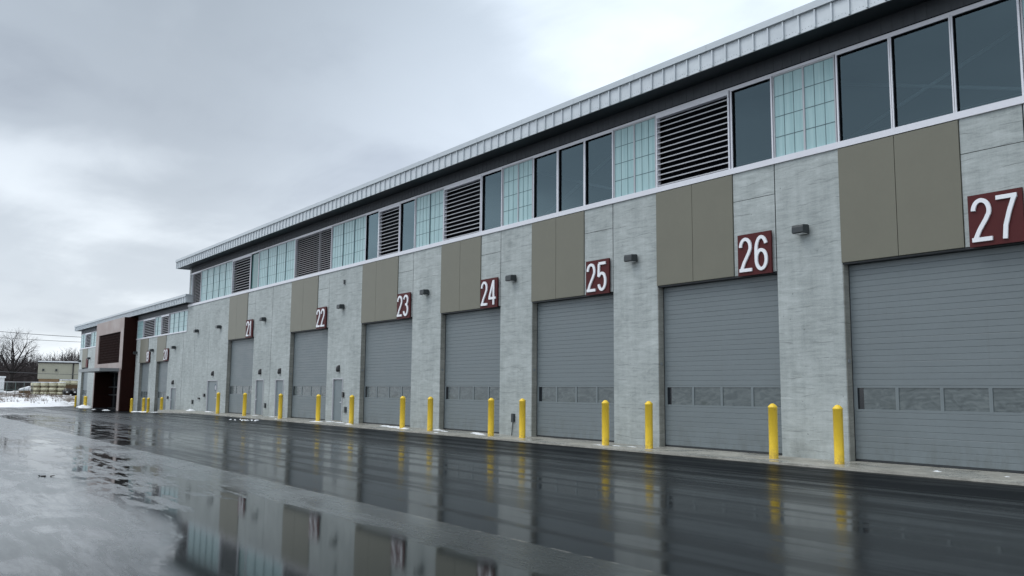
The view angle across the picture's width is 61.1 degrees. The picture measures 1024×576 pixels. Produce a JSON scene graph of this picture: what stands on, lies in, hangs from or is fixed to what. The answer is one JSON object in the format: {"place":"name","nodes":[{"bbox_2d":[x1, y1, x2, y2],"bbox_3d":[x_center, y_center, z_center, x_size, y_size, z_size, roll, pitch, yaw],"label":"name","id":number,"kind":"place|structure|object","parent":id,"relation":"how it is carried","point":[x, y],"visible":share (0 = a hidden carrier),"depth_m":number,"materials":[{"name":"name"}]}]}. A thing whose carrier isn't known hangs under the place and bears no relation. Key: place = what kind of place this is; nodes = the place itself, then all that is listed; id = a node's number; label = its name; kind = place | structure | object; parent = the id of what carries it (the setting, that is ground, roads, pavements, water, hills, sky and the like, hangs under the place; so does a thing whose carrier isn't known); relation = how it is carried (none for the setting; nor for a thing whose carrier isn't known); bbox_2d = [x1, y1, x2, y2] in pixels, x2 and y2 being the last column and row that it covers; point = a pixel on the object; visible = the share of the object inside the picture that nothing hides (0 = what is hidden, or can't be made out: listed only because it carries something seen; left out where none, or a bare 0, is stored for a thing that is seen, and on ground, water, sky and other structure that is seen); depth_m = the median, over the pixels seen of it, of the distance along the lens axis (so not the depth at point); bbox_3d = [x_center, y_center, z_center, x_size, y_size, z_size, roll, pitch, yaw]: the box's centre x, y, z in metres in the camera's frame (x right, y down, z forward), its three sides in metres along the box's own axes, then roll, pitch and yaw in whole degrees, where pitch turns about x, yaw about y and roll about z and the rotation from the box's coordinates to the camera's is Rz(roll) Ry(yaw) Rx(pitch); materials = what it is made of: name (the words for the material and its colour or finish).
{"place":"outdoors","nodes":[
{"label":"outdoors","id":0,"kind":"place"},
{"bbox_2d":[31,382,39,386],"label":"wrapped pallet","id":1,"kind":"object","parent":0,"point":[35,384],"visible":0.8,"depth_m":123.88,"materials":[{"name":"beige plastic"}]},
{"bbox_2d":[0,337,71,341],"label":"power cable","id":2,"kind":"object","parent":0,"point":[33,339],"visible":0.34,"depth_m":149.23,"materials":[{"name":"black rubber"}]},
{"bbox_2d":[0,391,74,406],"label":"snow field","id":3,"kind":"structure","parent":0,"point":[40,403],"depth_m":101.55,"materials":[{"name":"white snow"}]},
{"bbox_2d":[0,376,5,391],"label":"storage shed","id":4,"kind":"structure","parent":3,"relation":"on","point":[2,378],"depth_m":144.99,"materials":[{"name":"white"}]},
{"bbox_2d":[0,382,32,393],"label":"wire fence","id":5,"kind":"object","parent":3,"relation":"on","point":[6,389],"visible":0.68,"depth_m":116.18,"materials":[{"name":"grey metal"}]},
{"bbox_2d":[0,328,42,390],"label":"bare tree","id":6,"kind":"object","parent":3,"relation":"on","point":[12,373],"visible":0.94,"depth_m":190.90,"materials":[{"name":"brown plant"}]},
{"bbox_2d":[19,386,30,393],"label":"wrapped pallet","id":7,"kind":"object","parent":3,"relation":"on","point":[27,391],"visible":0.64,"depth_m":123.47,"materials":[{"name":"white plastic"}]},
{"bbox_2d":[0,385,69,403],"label":"dead weeds","id":8,"kind":"object","parent":3,"relation":"on","point":[36,393],"visible":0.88,"depth_m":102.23,"materials":[{"name":"brown plant"}]},
{"bbox_2d":[39,387,48,391],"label":"wrapped pallet","id":9,"kind":"object","parent":3,"relation":"on","point":[43,389],"visible":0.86,"depth_m":124.19,"materials":[{"name":"beige plastic"}]},
{"bbox_2d":[40,382,48,386],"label":"wrapped pallet","id":10,"kind":"object","parent":9,"relation":"on","point":[44,384],"visible":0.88,"depth_m":124.25,"materials":[{"name":"beige plastic"}]},
{"bbox_2d":[48,387,56,391],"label":"wrapped pallet","id":11,"kind":"object","parent":3,"relation":"on","point":[52,389],"visible":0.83,"depth_m":124.57,"materials":[{"name":"beige plastic"}]},
{"bbox_2d":[48,382,56,386],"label":"wrapped pallet","id":12,"kind":"object","parent":11,"relation":"on","point":[52,384],"visible":0.86,"depth_m":124.60,"materials":[{"name":"white plastic"}]},
{"bbox_2d":[37,361,78,386],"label":"metal shed","id":13,"kind":"structure","parent":3,"relation":"on","point":[55,370],"depth_m":181.67,"materials":[{"name":"beige metal"}]},
{"bbox_2d":[56,387,63,391],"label":"wrapped pallet","id":14,"kind":"object","parent":3,"relation":"on","point":[59,389],"visible":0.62,"depth_m":124.91,"materials":[{"name":"beige plastic"}]},
{"bbox_2d":[56,382,65,387],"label":"wrapped pallet","id":15,"kind":"object","parent":14,"relation":"on","point":[61,384],"visible":0.89,"depth_m":125.05,"materials":[{"name":"beige plastic"}]},
{"bbox_2d":[59,379,69,387],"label":"wrapped pallet","id":16,"kind":"object","parent":3,"relation":"on","point":[67,383],"visible":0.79,"depth_m":128.86,"materials":[{"name":"beige plastic"}]},
{"bbox_2d":[62,388,71,395],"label":"black bundle","id":17,"kind":"object","parent":3,"relation":"on","point":[67,391],"visible":0.94,"depth_m":122.79,"materials":[{"name":"plastic"}]},
{"bbox_2d":[69,380,77,389],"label":"wrapped pallet","id":18,"kind":"object","parent":3,"relation":"on","point":[73,384],"visible":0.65,"depth_m":129.39,"materials":[{"name":"beige plastic"}]},
{"bbox_2d":[71,388,76,395],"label":"black bundle","id":19,"kind":"object","parent":3,"relation":"on","point":[74,392],"visible":0.77,"depth_m":123.30,"materials":[{"name":"plastic"}]},
{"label":"utility pole","id":20,"kind":"object","parent":3,"relation":"on","visible":0},
{"bbox_2d":[0,331,73,336],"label":"power cable","id":21,"kind":"object","parent":20,"relation":"attached to","point":[39,334],"visible":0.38,"depth_m":149.57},
{"bbox_2d":[0,371,76,374],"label":"power cable","id":22,"kind":"object","parent":20,"relation":"attached to","point":[41,373],"visible":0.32,"depth_m":148.74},
{"bbox_2d":[0,0,814,363],"label":"sky","id":23,"kind":"structure","parent":0,"point":[138,137],"materials":[{"name":"grey"}]},
{"bbox_2d":[0,405,1023,575],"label":"asphalt yard","id":24,"kind":"structure","parent":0,"point":[124,493],"depth_m":12.84,"materials":[{"name":"black asphalt"}]},
{"bbox_2d":[77,405,145,411],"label":"snow","id":25,"kind":"structure","parent":24,"relation":"on","point":[83,406],"depth_m":90.79,"materials":[{"name":"white snow"}]},
{"bbox_2d":[130,398,132,411],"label":"bollard","id":26,"kind":"object","parent":24,"relation":"on","point":[131,404],"visible":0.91,"depth_m":77.53,"materials":[{"name":"yellow metal"}]},
{"bbox_2d":[74,294,195,411],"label":"office wing","id":27,"kind":"structure","parent":24,"relation":"on","point":[116,374],"depth_m":81.04,"materials":[{"name":"grey concrete"}]},
{"bbox_2d":[81,334,85,347],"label":"translucent window","id":28,"kind":"structure","parent":27,"relation":"in","point":[82,336],"depth_m":102.85,"materials":[{"name":"glass"}]},
{"bbox_2d":[82,368,87,404],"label":"garage door","id":29,"kind":"structure","parent":27,"relation":"in","point":[85,373],"depth_m":101.19,"materials":[{"name":"grey metal"}]},
{"bbox_2d":[91,331,96,346],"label":"translucent window","id":30,"kind":"structure","parent":27,"relation":"in","point":[93,337],"depth_m":98.02,"materials":[{"name":"glass"}]},
{"bbox_2d":[137,320,143,338],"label":"translucent window","id":31,"kind":"structure","parent":27,"relation":"in","point":[140,323],"depth_m":81.32,"materials":[{"name":"glass"}]},
{"bbox_2d":[140,363,148,410],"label":"garage door","id":32,"kind":"structure","parent":27,"relation":"in","point":[145,369],"depth_m":79.40,"materials":[{"name":"grey metal"}]},
{"bbox_2d":[146,351,150,362],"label":"number sign","id":33,"kind":"object","parent":27,"relation":"attached to","point":[148,354],"visible":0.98,"depth_m":77.61,"materials":[{"name":"metal"}]},
{"bbox_2d":[155,316,160,335],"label":"translucent window","id":34,"kind":"structure","parent":27,"relation":"in","point":[158,319],"depth_m":76.28,"materials":[{"name":"glass"}]},
{"bbox_2d":[157,362,167,411],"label":"garage door","id":35,"kind":"structure","parent":27,"relation":"in","point":[163,366],"depth_m":74.66,"materials":[{"name":"grey metal"}]},
{"bbox_2d":[163,348,168,360],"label":"number sign","id":36,"kind":"object","parent":27,"relation":"attached to","point":[166,354],"visible":1,"depth_m":72.93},
{"bbox_2d":[170,388,175,409],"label":"side door","id":37,"kind":"structure","parent":27,"relation":"in","point":[173,390],"depth_m":70.99,"materials":[{"name":"grey paint"}]},
{"bbox_2d":[169,310,187,332],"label":"translucent window","id":38,"kind":"structure","parent":27,"relation":"in","point":[178,320],"depth_m":71.12,"materials":[{"name":"glass"}]},
{"bbox_2d":[142,398,144,411],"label":"bollard","id":39,"kind":"object","parent":24,"relation":"on","point":[143,404],"visible":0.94,"depth_m":74.17,"materials":[{"name":"yellow metal"}]},
{"bbox_2d":[146,398,149,411],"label":"bollard","id":40,"kind":"object","parent":24,"relation":"on","point":[148,404],"visible":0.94,"depth_m":72.93,"materials":[{"name":"yellow metal"}]},
{"bbox_2d":[160,397,162,409],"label":"bollard","id":41,"kind":"object","parent":24,"relation":"on","point":[161,403],"visible":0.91,"depth_m":69.68,"materials":[{"name":"yellow metal"}]},
{"bbox_2d":[158,410,1023,485],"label":"concrete apron","id":42,"kind":"object","parent":24,"relation":"on","point":[952,473],"visible":0.44,"depth_m":23.80,"materials":[{"name":"grey concrete"}]},
{"bbox_2d":[216,392,219,413],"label":"bollard","id":43,"kind":"object","parent":42,"relation":"on","point":[218,403],"visible":1,"depth_m":58.60,"materials":[{"name":"yellow metal"}]},
{"bbox_2d":[242,393,246,415],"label":"bollard","id":44,"kind":"object","parent":42,"relation":"on","point":[244,404],"visible":1,"depth_m":54.44,"materials":[{"name":"yellow metal"}]},
{"bbox_2d":[278,394,282,418],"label":"bollard","id":45,"kind":"object","parent":42,"relation":"on","point":[280,404],"visible":1,"depth_m":49.72,"materials":[{"name":"yellow metal"}]},
{"bbox_2d":[316,394,320,420],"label":"bollard","id":46,"kind":"object","parent":42,"relation":"on","point":[318,402],"visible":1,"depth_m":45.55,"materials":[{"name":"yellow metal"}]},
{"bbox_2d":[349,395,353,423],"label":"bollard","id":47,"kind":"object","parent":42,"relation":"on","point":[351,410],"visible":1,"depth_m":42.56,"materials":[{"name":"yellow metal"}]},
{"bbox_2d":[399,396,405,427],"bbox_3d":[-4.857,5.513,38.449,0.244,1.430,0.244,-6,-9,42],"label":"bollard","id":48,"kind":"object","parent":42,"relation":"on","point":[402,411],"visible":1,"depth_m":38.36,"materials":[{"name":"yellow metal"}]},
{"bbox_2d":[427,397,432,430],"bbox_3d":[-3.448,5.300,36.555,0.244,1.430,0.244,1,-7,-7],"label":"bollard","id":49,"kind":"object","parent":42,"relation":"on","point":[430,416],"visible":1,"depth_m":36.46,"materials":[{"name":"yellow metal"}]},
{"bbox_2d":[488,398,493,435],"bbox_3d":[-0.798,4.900,32.990,0.244,1.430,0.244,-4,-8,33],"label":"bollard","id":50,"kind":"object","parent":42,"relation":"on","point":[490,416],"visible":1,"depth_m":32.90,"materials":[{"name":"yellow metal"}]},
{"bbox_2d":[519,398,525,437],"bbox_3d":[0.376,4.737,31.529,0.244,1.430,0.244,3,-7,-17],"label":"bollard","id":51,"kind":"object","parent":42,"relation":"on","point":[522,412],"visible":0.98,"depth_m":31.44,"materials":[{"name":"yellow metal"}]},
{"bbox_2d":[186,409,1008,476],"bbox_3d":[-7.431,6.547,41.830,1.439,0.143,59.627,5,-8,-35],"label":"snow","id":52,"kind":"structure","parent":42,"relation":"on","point":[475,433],"depth_m":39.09,"materials":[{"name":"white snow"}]},
{"bbox_2d":[602,400,608,444],"bbox_3d":[3.006,4.327,27.875,0.244,1.430,0.244,-2,-7,23],"label":"bollard","id":53,"kind":"object","parent":42,"relation":"on","point":[605,422],"visible":0.99,"depth_m":27.78,"materials":[{"name":"yellow metal"}]},
{"bbox_2d":[645,401,652,448],"bbox_3d":[4.159,4.153,26.325,0.244,1.430,0.244,4,-8,-26],"label":"bollard","id":54,"kind":"object","parent":42,"relation":"on","point":[648,424],"visible":1,"depth_m":26.23,"materials":[{"name":"yellow metal"}]},
{"bbox_2d":[768,403,778,458],"bbox_3d":[6.845,3.747,22.712,0.244,1.430,0.244,-1,-7,13],"label":"bollard","id":55,"kind":"object","parent":42,"relation":"on","point":[773,429],"visible":1,"depth_m":22.62,"materials":[{"name":"yellow metal"}]},
{"bbox_2d":[832,405,844,463],"bbox_3d":[7.980,3.576,21.186,0.244,1.430,0.244,6,-8,-36],"label":"bollard","id":56,"kind":"object","parent":42,"relation":"on","point":[838,434],"visible":1,"depth_m":21.10,"materials":[{"name":"yellow metal"}]},
{"bbox_2d":[175,0,1023,473],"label":"maintenance hall","id":57,"kind":"structure","parent":24,"relation":"on","point":[873,144],"depth_m":27.09,"materials":[{"name":"concrete"}]},
{"bbox_2d":[206,380,217,411],"bbox_3d":[-21.736,7.840,62.879,0.175,2.290,2.270,6,-8,-36],"label":"side door","id":58,"kind":"structure","parent":57,"relation":"in","point":[211,384],"depth_m":63.04,"materials":[{"name":"grey paint"}]},
{"bbox_2d":[200,260,232,301],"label":"translucent window","id":59,"kind":"structure","parent":57,"relation":"in","point":[216,281],"depth_m":64.04,"materials":[{"name":"glass"}]},
{"bbox_2d":[228,338,253,414],"bbox_3d":[-18.224,5.986,58.747,0.044,5.029,5.100,6,-8,-36],"label":"garage door","id":60,"kind":"structure","parent":57,"relation":"in","point":[242,350],"depth_m":59.03,"materials":[{"name":"grey metal"}]},
{"bbox_2d":[245,319,253,337],"bbox_3d":[-17.406,2.696,57.460,0.155,1.196,1.220,6,-8,-36],"label":"number sign","id":61,"kind":"object","parent":57,"relation":"attached to","point":[249,327],"visible":1,"depth_m":57.33,"materials":[{"name":"red metal"}]},
{"bbox_2d":[250,251,259,288],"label":"window","id":62,"kind":"structure","parent":57,"relation":"in","point":[254,273],"depth_m":57.88,"materials":[{"name":"glass"}]},
{"bbox_2d":[254,379,263,415],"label":"side door","id":63,"kind":"structure","parent":57,"relation":"in","point":[259,386],"depth_m":55.40,"materials":[{"name":"grey paint"}]},
{"bbox_2d":[258,239,294,286],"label":"translucent window","id":64,"kind":"structure","parent":57,"relation":"in","point":[276,263],"depth_m":54.61,"materials":[{"name":"glass"}]},
{"bbox_2d":[274,379,283,416],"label":"side door","id":65,"kind":"structure","parent":57,"relation":"in","point":[279,383],"depth_m":52.89,"materials":[{"name":"grey paint"}]},
{"bbox_2d":[291,329,327,419],"bbox_3d":[-11.482,4.969,49.680,0.044,5.029,5.330,6,-8,-36],"label":"garage door","id":66,"kind":"structure","parent":57,"relation":"in","point":[310,347],"depth_m":49.87,"materials":[{"name":"grey metal"}]},
{"bbox_2d":[316,307,326,328],"bbox_3d":[-10.625,1.673,48.341,0.155,1.196,1.240,6,-8,-36],"label":"number sign","id":67,"kind":"object","parent":57,"relation":"attached to","point":[321,318],"visible":1,"depth_m":48.21,"materials":[{"name":"red metal"}]},
{"bbox_2d":[331,378,342,421],"bbox_3d":[-9.247,5.956,46.083,0.175,2.290,1.240,6,-8,-36],"label":"side door","id":68,"kind":"structure","parent":57,"relation":"in","point":[337,389],"depth_m":46.18,"materials":[{"name":"grey paint"}]},
{"bbox_2d":[336,304,343,308],"bbox_3d":[-9.139,0.996,46.256,0.330,0.258,0.350,6,-8,-36],"label":"wall lamp","id":69,"kind":"object","parent":57,"relation":"attached to","point":[339,306],"visible":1,"depth_m":46.11,"materials":[{"name":"grey metal"}]},
{"bbox_2d":[331,215,365,268],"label":"translucent window","id":70,"kind":"structure","parent":57,"relation":"in","point":[348,237],"depth_m":46.48,"materials":[{"name":"glass"}]},
{"bbox_2d":[365,210,381,259],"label":"window","id":71,"kind":"structure","parent":57,"relation":"in","point":[367,215],"depth_m":44.81,"materials":[{"name":"glass"}]},
{"bbox_2d":[363,319,411,426],"bbox_3d":[-5.967,4.137,42.263,0.044,5.029,5.190,6,-8,-36],"label":"garage door","id":72,"kind":"structure","parent":57,"relation":"in","point":[388,354],"depth_m":42.37,"materials":[{"name":"grey metal"}]},
{"bbox_2d":[397,292,410,318],"bbox_3d":[-5.104,0.840,40.916,0.155,1.196,1.220,6,-8,-36],"label":"number sign","id":73,"kind":"object","parent":57,"relation":"attached to","point":[403,305],"visible":1,"depth_m":40.82,"materials":[{"name":"red metal"}]},
{"bbox_2d":[399,198,415,251],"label":"window","id":74,"kind":"structure","parent":57,"relation":"in","point":[414,199],"depth_m":41.89,"materials":[{"name":"glass"}]},
{"bbox_2d":[419,289,428,295],"bbox_3d":[-3.963,0.196,39.297,0.330,0.258,0.350,6,-8,-36],"label":"wall lamp","id":75,"kind":"object","parent":57,"relation":"attached to","point":[424,292],"visible":1,"depth_m":39.17,"materials":[{"name":"grey metal"}]},
{"bbox_2d":[415,188,443,247],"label":"translucent window","id":76,"kind":"structure","parent":57,"relation":"in","point":[429,207],"depth_m":39.79,"materials":[{"name":"glass"}]},
{"bbox_2d":[444,308,500,432],"bbox_3d":[-1.593,3.478,36.381,0.044,5.029,4.510,6,-8,-36],"label":"garage door","id":77,"kind":"structure","parent":57,"relation":"in","point":[472,354],"depth_m":36.47,"materials":[{"name":"grey metal"}]},
{"bbox_2d":[480,277,498,308],"bbox_3d":[-0.920,0.209,35.290,0.155,1.196,1.180,6,-8,-36],"label":"number sign","id":78,"kind":"object","parent":57,"relation":"attached to","point":[489,293],"visible":1,"depth_m":35.22,"materials":[{"name":"red metal"}]},
{"bbox_2d":[481,168,502,230],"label":"window","id":79,"kind":"structure","parent":57,"relation":"in","point":[483,187],"depth_m":36.30,"materials":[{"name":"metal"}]},
{"bbox_2d":[505,275,515,281],"bbox_3d":[-0.029,-0.378,34.004,0.330,0.258,0.350,6,-8,-36],"label":"wall lamp","id":80,"kind":"object","parent":57,"relation":"attached to","point":[510,278],"visible":1,"depth_m":33.88,"materials":[{"name":"grey metal"}]},
{"bbox_2d":[511,413,514,434],"bbox_3d":[0.025,5.255,33.386,0.095,0.834,0.211,6,-8,-36],"label":"outlet box","id":81,"kind":"object","parent":57,"relation":"attached to","point":[512,418],"visible":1,"depth_m":33.36,"materials":[{"name":"grey metal"}]},
{"bbox_2d":[503,158,532,225],"bbox_3d":[0.254,-3.779,34.420,0.115,2.420,1.960,6,-8,-36],"label":"translucent window","id":82,"kind":"structure","parent":57,"relation":"in","point":[518,177],"depth_m":34.38,"materials":[{"name":"glass"}]},
{"bbox_2d":[533,149,557,217],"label":"window","id":83,"kind":"structure","parent":57,"relation":"in","point":[535,159],"depth_m":33.50,"materials":[{"name":"metal"}]},
{"bbox_2d":[557,140,583,211],"bbox_3d":[2.224,-4.072,31.808,0.190,2.420,1.510,6,-8,-36],"label":"window","id":84,"kind":"structure","parent":57,"relation":"in","point":[559,186],"depth_m":32.28,"materials":[{"name":"metal"}]},
{"bbox_2d":[537,294,613,441],"bbox_3d":[2.318,2.888,31.122,0.044,5.029,4.510,6,-8,-36],"label":"garage door","id":85,"kind":"structure","parent":57,"relation":"in","point":[575,348],"depth_m":31.14,"materials":[{"name":"grey metal"}]},
{"bbox_2d":[586,258,609,295],"bbox_3d":[2.978,-0.379,30.047,0.155,1.196,1.180,6,-8,-36],"label":"number sign","id":86,"kind":"object","parent":57,"relation":"attached to","point":[597,276],"visible":1,"depth_m":29.96,"materials":[{"name":"red metal"}]},
{"bbox_2d":[584,130,613,204],"bbox_3d":[3.118,-4.207,30.605,0.190,2.420,1.500,6,-8,-36],"label":"window","id":87,"kind":"structure","parent":57,"relation":"in","point":[586,142],"depth_m":31.06,"materials":[{"name":"metal"}]},
{"bbox_2d":[624,254,636,262],"bbox_3d":[3.941,-0.977,28.665,0.330,0.258,0.350,6,-8,-36],"label":"wall lamp","id":88,"kind":"object","parent":57,"relation":"attached to","point":[631,258],"visible":1,"depth_m":28.54,"materials":[{"name":"grey metal"}]},
{"bbox_2d":[614,116,655,197],"bbox_3d":[4.149,-4.367,29.181,0.115,2.420,1.990,6,-8,-36],"label":"translucent window","id":89,"kind":"structure","parent":57,"relation":"in","point":[635,143],"depth_m":29.14,"materials":[{"name":"glass"}]},
{"bbox_2d":[664,274,781,454],"bbox_3d":[6.246,2.295,25.839,0.044,5.029,4.570,6,-8,-36],"label":"garage door","id":90,"kind":"structure","parent":57,"relation":"in","point":[721,338],"depth_m":25.78,"materials":[{"name":"grey metal"}]},
{"bbox_2d":[730,76,773,168],"bbox_3d":[7.044,-4.799,25.326,0.190,2.420,1.490,6,-8,-36],"label":"window","id":91,"kind":"structure","parent":57,"relation":"in","point":[732,92],"depth_m":25.75,"materials":[{"name":"metal"}]},
{"bbox_2d":[737,230,772,276],"bbox_3d":[6.931,-0.975,24.732,0.155,1.196,1.160,6,-8,-36],"label":"number sign","id":92,"kind":"object","parent":57,"relation":"attached to","point":[755,254],"visible":1,"depth_m":24.65,"materials":[{"name":"red metal"}]},
{"bbox_2d":[792,224,808,234],"bbox_3d":[7.816,-1.581,23.457,0.330,0.258,0.350,6,-8,-36],"label":"wall lamp","id":93,"kind":"object","parent":57,"relation":"attached to","point":[801,229],"visible":1,"depth_m":23.34,"materials":[{"name":"grey metal"}]},
{"bbox_2d":[772,55,837,157],"bbox_3d":[8.069,-4.958,23.910,0.115,2.420,1.980,6,-8,-36],"label":"translucent window","id":94,"kind":"structure","parent":57,"relation":"in","point":[804,96],"depth_m":23.86,"materials":[{"name":"glass"}]},
{"bbox_2d":[835,36,892,141],"bbox_3d":[9.157,-5.117,22.485,0.190,2.420,1.540,6,-8,-36],"label":"window","id":95,"kind":"structure","parent":57,"relation":"in","point":[838,56],"depth_m":22.95,"materials":[{"name":"metal"}]},
{"bbox_2d":[889,15,954,127],"bbox_3d":[10.072,-5.256,21.254,0.190,2.420,1.560,6,-8,-36],"label":"window","id":96,"kind":"structure","parent":57,"relation":"in","point":[892,37],"depth_m":21.71,"materials":[{"name":"metal"}]},
{"bbox_2d":[849,244,1023,473],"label":"garage door","id":97,"kind":"structure","parent":57,"relation":"in","point":[938,340],"depth_m":20.53,"materials":[{"name":"grey metal"}]},
{"bbox_2d":[950,0,1023,111],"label":"window","id":98,"kind":"structure","parent":57,"relation":"in","point":[953,16],"depth_m":20.46,"materials":[{"name":"metal"}]},
{"bbox_2d":[967,187,1023,247],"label":"number sign","id":99,"kind":"object","parent":57,"relation":"attached to","point":[996,218],"visible":1,"depth_m":19.40,"materials":[{"name":"red metal"}]},
{"bbox_2d":[1020,0,1023,57],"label":"translucent window","id":100,"kind":"structure","parent":57,"relation":"in","point":[1021,1],"depth_m":19.40,"materials":[{"name":"glass"}]},
{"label":"hillside","id":101,"kind":"structure","parent":0,"visible":0},
{"bbox_2d":[0,348,79,390],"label":"woodland","id":102,"kind":"object","parent":101,"relation":"on","point":[20,382],"visible":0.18,"depth_m":233.20,"materials":[{"name":"brown plant"}]}
]}

